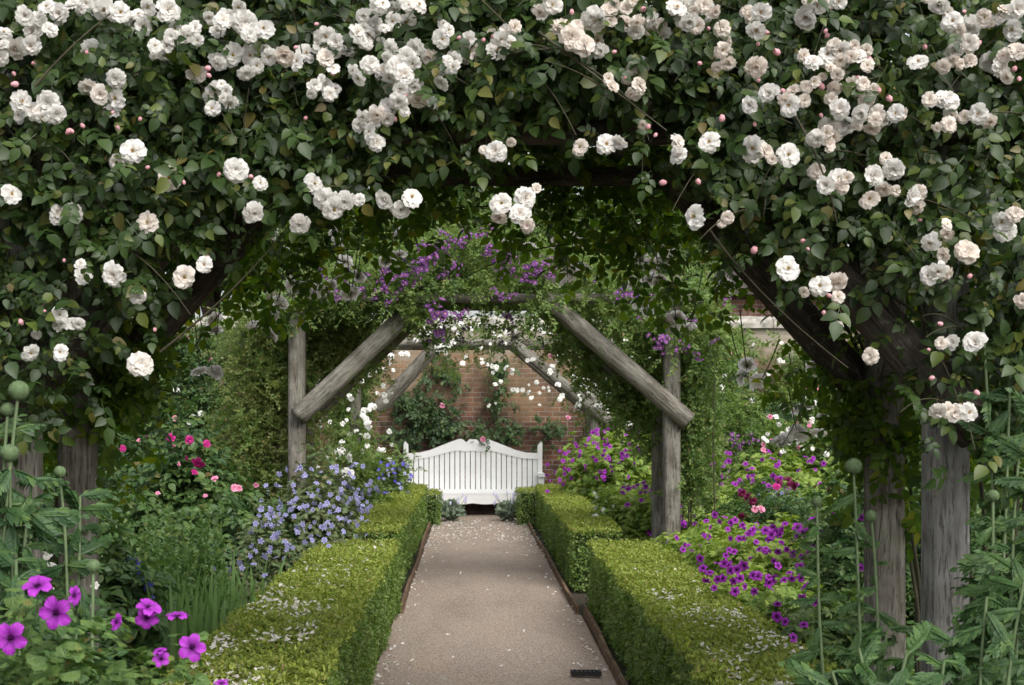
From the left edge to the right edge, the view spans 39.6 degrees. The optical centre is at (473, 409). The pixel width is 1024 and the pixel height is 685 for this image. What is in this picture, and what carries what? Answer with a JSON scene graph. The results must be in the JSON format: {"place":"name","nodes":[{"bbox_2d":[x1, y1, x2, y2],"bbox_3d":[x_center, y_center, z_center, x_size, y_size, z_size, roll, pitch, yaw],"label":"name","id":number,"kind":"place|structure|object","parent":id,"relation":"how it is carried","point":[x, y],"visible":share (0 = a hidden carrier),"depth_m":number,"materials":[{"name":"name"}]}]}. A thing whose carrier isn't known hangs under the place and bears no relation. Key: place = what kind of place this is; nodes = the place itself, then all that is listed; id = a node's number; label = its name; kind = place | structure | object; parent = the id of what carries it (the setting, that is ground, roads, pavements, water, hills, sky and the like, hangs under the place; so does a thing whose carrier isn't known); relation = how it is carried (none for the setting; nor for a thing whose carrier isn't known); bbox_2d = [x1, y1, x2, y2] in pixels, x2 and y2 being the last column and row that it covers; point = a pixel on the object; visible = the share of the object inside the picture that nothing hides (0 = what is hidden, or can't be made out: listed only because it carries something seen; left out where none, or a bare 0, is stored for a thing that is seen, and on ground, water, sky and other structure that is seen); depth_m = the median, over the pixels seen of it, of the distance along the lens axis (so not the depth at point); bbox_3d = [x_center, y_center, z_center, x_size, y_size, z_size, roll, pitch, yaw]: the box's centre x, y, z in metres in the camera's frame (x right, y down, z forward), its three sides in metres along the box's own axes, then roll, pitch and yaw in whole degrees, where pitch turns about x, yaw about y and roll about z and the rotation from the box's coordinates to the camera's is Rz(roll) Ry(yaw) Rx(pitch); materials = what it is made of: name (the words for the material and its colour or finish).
{"place":"outdoors","nodes":[
{"label":"outdoors","id":0,"kind":"place"},
{"bbox_2d":[55,1,909,316],"label":"sky","id":1,"kind":"structure","parent":0,"point":[472,313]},
{"bbox_2d":[371,515,616,684],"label":"path","id":2,"kind":"structure","parent":0,"point":[479,641],"depth_m":10.56,"materials":[{"name":"beige gravel"}]},
{"bbox_2d":[440,493,466,520],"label":"lavender","id":3,"kind":"object","parent":2,"relation":"on","point":[452,509],"visible":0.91,"depth_m":19.82,"materials":[{"name":"green plant"}]},
{"bbox_2d":[403,439,544,514],"bbox_3d":[-0.010,1.020,20.957,2.100,1.160,0.655,0,0,0],"label":"garden bench","id":4,"kind":"object","parent":2,"relation":"on","point":[480,501],"visible":0.6,"depth_m":21.24,"materials":[{"name":"white paint"}]},
{"bbox_2d":[375,517,606,683],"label":"fallen petals","id":5,"kind":"object","parent":2,"relation":"on","point":[395,645],"visible":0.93,"depth_m":15.97,"materials":[{"name":"white plant"}]},
{"bbox_2d":[493,491,519,520],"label":"lavender","id":6,"kind":"object","parent":2,"relation":"on","point":[506,509],"visible":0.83,"depth_m":19.82,"materials":[{"name":"green plant"}]},
{"bbox_2d":[570,669,601,675],"bbox_3d":[0.665,1.559,8.420,0.180,0.026,0.072,0,0,0],"label":"drain grate","id":7,"kind":"object","parent":2,"relation":"on","point":[585,672],"visible":1,"depth_m":8.38,"materials":[{"name":"metal"}]},
{"bbox_2d":[368,524,637,684],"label":"ground","id":8,"kind":"structure","parent":0,"point":[580,599],"depth_m":12.17,"materials":[{"name":"soil"}]},
{"bbox_2d":[0,380,90,684],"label":"globe thistle","id":9,"kind":"object","parent":8,"relation":"on","point":[13,541],"visible":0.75,"depth_m":3.99,"materials":[{"name":"green plant"}]},
{"bbox_2d":[4,465,128,684],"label":"globe thistle","id":10,"kind":"object","parent":8,"relation":"on","point":[75,541],"visible":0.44,"depth_m":4.32,"materials":[{"name":"green plant"}]},
{"bbox_2d":[0,546,137,684],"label":"globe thistle","id":11,"kind":"object","parent":8,"relation":"on","point":[93,566],"visible":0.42,"depth_m":3.89,"materials":[{"name":"green plant"}]},
{"bbox_2d":[43,490,128,670],"bbox_3d":[-1.607,0.988,5.419,0.593,1.351,0.781,0,0,-24],"label":"white foxglove","id":12,"kind":"object","parent":8,"relation":"on","point":[46,556],"visible":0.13,"depth_m":5.42,"materials":[{"name":"green plant"}]},
{"bbox_2d":[0,575,227,684],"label":"magenta cranesbill","id":13,"kind":"object","parent":8,"relation":"on","point":[40,668],"visible":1,"depth_m":3.18,"materials":[{"name":"purple plant"}]},
{"bbox_2d":[43,477,184,684],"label":"leafy shrub","id":14,"kind":"object","parent":8,"relation":"on","point":[123,579],"visible":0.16,"depth_m":7.49,"materials":[{"name":"green plant"}]},
{"bbox_2d":[44,418,223,505],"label":"shrub rose","id":15,"kind":"object","parent":8,"relation":"on","point":[122,471],"visible":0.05,"depth_m":13.19,"materials":[{"name":"green plant"}]},
{"bbox_2d":[72,631,210,684],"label":"magenta cranesbill","id":16,"kind":"object","parent":8,"relation":"on","point":[181,672],"visible":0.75,"depth_m":3.60,"materials":[{"name":"green plant"}]},
{"bbox_2d":[104,491,230,643],"bbox_3d":[-1.777,1.066,8.405,0.844,1.164,1.263,0,0,0],"label":"toadflax","id":17,"kind":"object","parent":8,"relation":"on","point":[200,555],"visible":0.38,"depth_m":8.27,"materials":[{"name":"green plant"}]},
{"bbox_2d":[144,572,218,670],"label":"iris","id":18,"kind":"object","parent":8,"relation":"on","point":[182,628],"visible":0.45,"depth_m":7.60,"materials":[{"name":"green plant"}]},
{"bbox_2d":[98,396,301,597],"bbox_3d":[-2.169,0.858,11.128,2.031,1.920,1.730,0,0,29],"label":"cerise rose","id":19,"kind":"object","parent":8,"relation":"on","point":[174,488],"visible":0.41,"depth_m":10.92,"materials":[{"name":"green plant"}]},
{"bbox_2d":[159,565,240,645],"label":"iris","id":20,"kind":"object","parent":8,"relation":"on","point":[210,593],"visible":0.21,"depth_m":7.98,"materials":[{"name":"green plant"}]},
{"bbox_2d":[127,500,316,684],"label":"ground cover","id":21,"kind":"object","parent":8,"relation":"on","point":[138,672],"depth_m":7.07,"materials":[{"name":"green plant"}]},
{"bbox_2d":[106,548,270,638],"bbox_3d":[-1.921,1.120,8.212,1.613,0.774,1.528,0,0,0],"label":"blue larkspur","id":22,"kind":"object","parent":21,"relation":"on","point":[151,584],"visible":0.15,"depth_m":8.00,"materials":[{"name":"green plant"}]},
{"bbox_2d":[185,549,288,617],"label":"iris","id":23,"kind":"object","parent":8,"relation":"on","point":[229,592],"visible":0.17,"depth_m":8.88,"materials":[{"name":"green plant"}]},
{"bbox_2d":[106,162,368,316],"bbox_3d":[-5.074,-2.427,28.133,6.526,8.073,6.080,0,0,1],"label":"garden tree","id":24,"kind":"object","parent":8,"relation":"on","point":[209,304],"depth_m":28.37,"materials":[{"name":"green plant"}]},
{"bbox_2d":[231,557,273,601],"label":"iris","id":25,"kind":"object","parent":8,"relation":"on","point":[251,582],"visible":0.11,"depth_m":9.28,"materials":[{"name":"green plant"}]},
{"bbox_2d":[213,488,331,606],"bbox_3d":[-1.346,1.091,9.419,0.813,1.098,1.933,0,0,-13],"label":"blue cranesbill","id":26,"kind":"object","parent":8,"relation":"on","point":[255,558],"visible":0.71,"depth_m":9.57,"materials":[{"name":"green plant"}]},
{"bbox_2d":[153,538,402,684],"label":"box hedge","id":27,"kind":"object","parent":8,"relation":"on","point":[343,644],"visible":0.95,"depth_m":7.25,"materials":[{"name":"green plant"}]},
{"bbox_2d":[172,204,411,314],"bbox_3d":[-3.676,-1.364,26.325,4.804,5.942,4.475,0,0,36],"label":"garden tree","id":28,"kind":"object","parent":8,"relation":"on","point":[263,268],"visible":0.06,"depth_m":25.34,"materials":[{"name":"green plant"}]},
{"bbox_2d":[184,290,420,516],"bbox_3d":[-1.556,0.182,12.676,2.174,2.840,1.735,0,0,0],"label":"shrub","id":29,"kind":"object","parent":8,"relation":"on","point":[250,435],"visible":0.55,"depth_m":12.45,"materials":[{"name":"green plant"}]},
{"bbox_2d":[260,443,368,566],"bbox_3d":[-1.289,0.957,11.363,1.030,1.370,1.456,0,0,0],"label":"blue cranesbill","id":30,"kind":"object","parent":8,"relation":"on","point":[333,522],"visible":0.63,"depth_m":11.31,"materials":[{"name":"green plant"}]},
{"bbox_2d":[323,463,380,532],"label":"blue cranesbill","id":31,"kind":"object","parent":8,"relation":"on","point":[349,489],"visible":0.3,"depth_m":13.21,"materials":[{"name":"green plant"}]},
{"bbox_2d":[315,421,396,526],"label":"white rose bush","id":32,"kind":"object","parent":8,"relation":"on","point":[358,472],"visible":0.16,"depth_m":15.72,"materials":[{"name":"green plant"}]},
{"bbox_2d":[347,482,428,590],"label":"box hedge","id":33,"kind":"object","parent":8,"relation":"on","point":[402,519],"visible":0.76,"depth_m":14.18,"materials":[{"name":"green plant"}]},
{"bbox_2d":[377,445,412,497],"bbox_3d":[-0.996,1.055,17.716,0.702,1.226,0.954,0,0,0],"label":"blue campanula","id":34,"kind":"object","parent":8,"relation":"on","point":[386,478],"visible":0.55,"depth_m":17.72,"materials":[{"name":"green plant"}]},
{"bbox_2d":[401,522,430,613],"bbox_3d":[-0.578,1.554,15.375,0.040,0.092,8.650,0,0,0],"label":"edging board","id":35,"kind":"object","parent":8,"relation":"on","point":[411,578],"visible":0.85,"depth_m":13.51,"materials":[{"name":"brown wood"}]},
{"bbox_2d":[425,488,443,527],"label":"box hedge","id":36,"kind":"object","parent":8,"relation":"on","point":[434,505],"visible":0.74,"depth_m":19.20,"materials":[{"name":"green plant"}]},
{"bbox_2d":[370,186,541,315],"bbox_3d":[-0.693,-1.783,29.891,5.107,6.782,5.482,0,0,40],"label":"garden tree","id":37,"kind":"object","parent":8,"relation":"on","point":[483,209],"visible":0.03,"depth_m":28.05,"materials":[{"name":"green plant"}]},
{"bbox_2d":[350,330,613,494],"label":"timber arch","id":38,"kind":"structure","parent":8,"relation":"on","point":[411,372],"depth_m":18.92,"materials":[{"name":"brown wood"}]},
{"bbox_2d":[316,311,550,497],"bbox_3d":[-0.707,-0.044,19.229,3.497,3.306,2.151,0,0,0],"label":"climbing rose","id":39,"kind":"object","parent":38,"relation":"attached to","point":[341,418],"visible":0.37,"depth_m":18.94,"materials":[{"name":"green plant"}]},
{"bbox_2d":[460,311,651,472],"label":"climbing rose","id":40,"kind":"object","parent":38,"relation":"attached to","point":[610,425],"visible":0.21,"depth_m":19.48,"materials":[{"name":"green plant"}]},
{"bbox_2d":[265,275,702,543],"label":"timber arch","id":41,"kind":"structure","parent":8,"relation":"on","point":[304,408],"depth_m":12.07,"materials":[{"name":"brown wood"}]},
{"bbox_2d":[232,200,506,499],"bbox_3d":[-0.867,-0.082,12.450,2.309,3.389,1.761,0,0,0],"label":"climbing vine","id":42,"kind":"object","parent":41,"relation":"attached to","point":[433,274],"visible":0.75,"depth_m":11.96,"materials":[{"name":"green plant"}]},
{"bbox_2d":[453,222,751,530],"bbox_3d":[1.158,-0.054,12.514,2.715,3.353,1.830,0,0,0],"label":"climbing vine","id":43,"kind":"object","parent":41,"relation":"attached to","point":[703,364],"visible":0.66,"depth_m":12.28,"materials":[{"name":"green plant"}]},
{"bbox_2d":[0,68,1023,684],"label":"timber arch","id":44,"kind":"structure","parent":8,"relation":"on","point":[944,526],"depth_m":4.94,"materials":[{"name":"brown wood"}]},
{"bbox_2d":[5,0,558,640],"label":"climbing rose","id":45,"kind":"object","parent":44,"relation":"attached to","point":[135,400],"visible":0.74,"depth_m":5.88,"materials":[{"name":"green plant"}]},
{"bbox_2d":[0,0,598,467],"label":"climbing rose","id":46,"kind":"object","parent":44,"relation":"attached to","point":[156,66],"visible":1,"depth_m":4.50,"materials":[{"name":"green plant"}]},
{"bbox_2d":[408,0,1023,677],"bbox_3d":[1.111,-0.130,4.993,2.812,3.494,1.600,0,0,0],"label":"climbing rose","id":47,"kind":"object","parent":44,"relation":"attached to","point":[764,68],"visible":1,"depth_m":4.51,"materials":[{"name":"green plant"}]},
{"bbox_2d":[132,316,913,491],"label":"brick wall","id":48,"kind":"structure","parent":8,"relation":"on","point":[473,408],"depth_m":22.10,"materials":[{"name":"brick"}]},
{"bbox_2d":[43,301,260,475],"bbox_3d":[-5.358,-0.368,21.724,5.996,3.799,1.172,0,0,0],"label":"climbing rose","id":49,"kind":"object","parent":48,"relation":"attached to","point":[190,389],"visible":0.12,"depth_m":21.61,"materials":[{"name":"green plant"}]},
{"bbox_2d":[380,350,568,460],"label":"espalier shrub","id":50,"kind":"object","parent":48,"relation":"attached to","point":[412,408],"visible":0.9,"depth_m":21.88,"materials":[{"name":"green plant"}]},
{"bbox_2d":[472,436,489,452],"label":"pink rose","id":51,"kind":"object","parent":50,"relation":"on","point":[482,439],"visible":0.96,"depth_m":21.17,"materials":[{"name":"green plant"}]},
{"bbox_2d":[480,304,999,474],"bbox_3d":[4.696,-0.225,21.771,9.203,3.074,1.207,0,0,0],"label":"climbing rose","id":52,"kind":"object","parent":48,"relation":"attached to","point":[784,391],"visible":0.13,"depth_m":21.69,"materials":[{"name":"green plant"}]},
{"bbox_2d":[514,486,537,527],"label":"box hedge","id":53,"kind":"object","parent":8,"relation":"on","point":[527,497],"visible":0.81,"depth_m":19.20,"materials":[{"name":"green plant"}]},
{"bbox_2d":[528,522,578,614],"bbox_3d":[0.767,1.554,15.350,0.040,0.092,8.700,0,0,0],"label":"edging board","id":54,"kind":"object","parent":8,"relation":"on","point":[570,598],"visible":0.83,"depth_m":13.20,"materials":[{"name":"brown wood"}]},
{"bbox_2d":[534,482,622,592],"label":"box hedge","id":55,"kind":"object","parent":8,"relation":"on","point":[568,524],"visible":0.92,"depth_m":13.45,"materials":[{"name":"green plant"}]},
{"bbox_2d":[545,430,613,502],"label":"magenta cranesbill","id":56,"kind":"object","parent":8,"relation":"on","point":[581,465],"visible":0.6,"depth_m":17.76,"materials":[{"name":"green plant"}]},
{"bbox_2d":[479,186,725,292],"bbox_3d":[2.662,-1.461,27.488,4.960,6.136,4.621,0,0,32],"label":"garden tree","id":57,"kind":"object","parent":8,"relation":"on","point":[697,245],"visible":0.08,"depth_m":26.12,"materials":[{"name":"green plant"}]},
{"bbox_2d":[583,605,627,684],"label":"edging board","id":58,"kind":"object","parent":8,"relation":"on","point":[610,661],"visible":1,"depth_m":9.23,"materials":[{"name":"brown wood"}]},
{"bbox_2d":[590,491,625,521],"bbox_3d":[1.359,1.222,14.131,0.578,0.858,0.784,0,0,0],"label":"white columbine","id":59,"kind":"object","parent":8,"relation":"on","point":[603,508],"visible":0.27,"depth_m":14.00,"materials":[{"name":"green plant"}]},
{"bbox_2d":[580,427,651,513],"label":"magenta cranesbill","id":60,"kind":"object","parent":8,"relation":"on","point":[617,460],"visible":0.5,"depth_m":16.78,"materials":[{"name":"green plant"}]},
{"bbox_2d":[589,478,729,542],"bbox_3d":[1.882,1.164,13.968,1.720,1.012,1.770,0,0,0],"label":"magenta cranesbill","id":61,"kind":"object","parent":8,"relation":"on","point":[633,514],"visible":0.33,"depth_m":13.62,"materials":[{"name":"green plant"}]},
{"bbox_2d":[575,163,758,250],"bbox_3d":[4.963,-2.427,32.136,6.080,8.073,6.526,0,0,0],"label":"garden tree","id":62,"kind":"object","parent":8,"relation":"on","point":[581,187],"depth_m":30.16,"materials":[{"name":"green plant"}]},
{"bbox_2d":[585,538,842,684],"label":"box hedge","id":63,"kind":"object","parent":8,"relation":"on","point":[651,638],"visible":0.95,"depth_m":7.49,"materials":[{"name":"green plant"}]},
{"bbox_2d":[162,541,803,684],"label":"fallen petals","id":64,"kind":"object","parent":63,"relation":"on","point":[276,637],"visible":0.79,"depth_m":6.50,"materials":[{"name":"white plant"}]},
{"bbox_2d":[652,511,788,566],"bbox_3d":[1.955,1.194,11.012,1.381,0.939,2.048,0,0,0],"label":"magenta cranesbill","id":65,"kind":"object","parent":8,"relation":"on","point":[679,541],"visible":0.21,"depth_m":10.82,"materials":[{"name":"green plant"}]},
{"bbox_2d":[704,385,798,491],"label":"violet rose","id":66,"kind":"object","parent":8,"relation":"on","point":[744,435],"visible":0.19,"depth_m":16.75,"materials":[{"name":"green plant"}]},
{"bbox_2d":[680,511,838,589],"bbox_3d":[2.104,1.139,9.568,1.475,1.036,1.783,0,0,0],"label":"magenta cranesbill","id":67,"kind":"object","parent":8,"relation":"on","point":[771,547],"visible":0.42,"depth_m":9.23,"materials":[{"name":"green plant"}]},
{"bbox_2d":[696,554,823,629],"bbox_3d":[1.671,1.214,8.329,0.979,0.879,1.612,0,0,0],"label":"magenta cranesbill","id":68,"kind":"object","parent":8,"relation":"on","point":[755,588],"visible":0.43,"depth_m":7.80,"materials":[{"name":"green plant"}]},
{"bbox_2d":[691,471,829,542],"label":"crimson rose","id":69,"kind":"object","parent":8,"relation":"on","point":[761,510],"visible":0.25,"depth_m":12.03,"materials":[{"name":"green plant"}]},
{"bbox_2d":[723,380,819,465],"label":"green shrub","id":70,"kind":"object","parent":8,"relation":"on","point":[776,408],"visible":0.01,"depth_m":18.40,"materials":[{"name":"green plant"}]},
{"bbox_2d":[710,448,848,514],"bbox_3d":[3.410,1.036,15.333,2.530,1.280,2.301,0,0,0],"label":"magenta cranesbill","id":71,"kind":"object","parent":8,"relation":"on","point":[801,475],"visible":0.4,"depth_m":15.24,"materials":[{"name":"green plant"}]},
{"bbox_2d":[737,488,830,521],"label":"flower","id":72,"kind":"object","parent":8,"relation":"on","point":[797,490],"visible":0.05,"depth_m":13.43,"materials":[{"name":"green plant"}]},
{"bbox_2d":[734,414,849,483],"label":"pale rose","id":73,"kind":"object","parent":8,"relation":"on","point":[820,457],"visible":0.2,"depth_m":16.25,"materials":[{"name":"white plant"}]},
{"bbox_2d":[764,514,906,670],"bbox_3d":[1.670,1.053,6.795,0.825,1.191,1.251,0,0,28],"label":"magenta cranesbill","id":74,"kind":"object","parent":8,"relation":"on","point":[801,623],"visible":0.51,"depth_m":6.70,"materials":[{"name":"green plant"}]},
{"bbox_2d":[780,457,913,684],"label":"globe thistle","id":75,"kind":"object","parent":8,"relation":"on","point":[814,644],"visible":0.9,"depth_m":4.89,"materials":[{"name":"green plant"}]},
{"bbox_2d":[689,256,1022,316],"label":"brick outbuilding","id":76,"kind":"structure","parent":8,"relation":"on","point":[757,304],"depth_m":26.00,"materials":[{"name":"tile"}]},
{"bbox_2d":[777,620,971,684],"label":"globe thistle","id":77,"kind":"object","parent":8,"relation":"on","point":[806,674],"visible":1,"depth_m":3.88,"materials":[{"name":"green plant"}]},
{"bbox_2d":[789,459,1019,677],"bbox_3d":[2.519,0.993,8.405,1.457,1.596,1.520,0,0,0],"label":"dark shrub","id":78,"kind":"object","parent":8,"relation":"on","point":[832,569],"visible":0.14,"depth_m":8.27,"materials":[{"name":"green plant"}]},
{"bbox_2d":[816,368,1023,640],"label":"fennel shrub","id":79,"kind":"object","parent":8,"relation":"on","point":[1021,471],"visible":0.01,"depth_m":8.73,"materials":[{"name":"green plant"}]},
{"bbox_2d":[839,146,1018,245],"bbox_3d":[10.175,-2.749,33.264,7.049,8.719,6.567,0,0,-31],"label":"garden tree","id":80,"kind":"object","parent":8,"relation":"on","point":[969,211],"depth_m":31.47,"materials":[{"name":"green plant"}]},
{"bbox_2d":[906,575,1023,684],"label":"globe thistle","id":81,"kind":"object","parent":8,"relation":"on","point":[1003,618],"visible":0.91,"depth_m":3.97,"materials":[{"name":"green plant"}]},
{"bbox_2d":[906,635,1023,680],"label":"ground cover","id":82,"kind":"object","parent":8,"relation":"on","point":[912,672],"depth_m":7.12,"materials":[{"name":"green plant"}]},
{"bbox_2d":[938,308,1023,684],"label":"globe thistle","id":83,"kind":"object","parent":8,"relation":"on","point":[974,563],"visible":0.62,"depth_m":4.51,"materials":[{"name":"green plant"}]},
{"bbox_2d":[953,388,1023,684],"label":"globe thistle","id":84,"kind":"object","parent":8,"relation":"on","point":[1014,571],"visible":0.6,"depth_m":4.18,"materials":[{"name":"green plant"}]}
]}

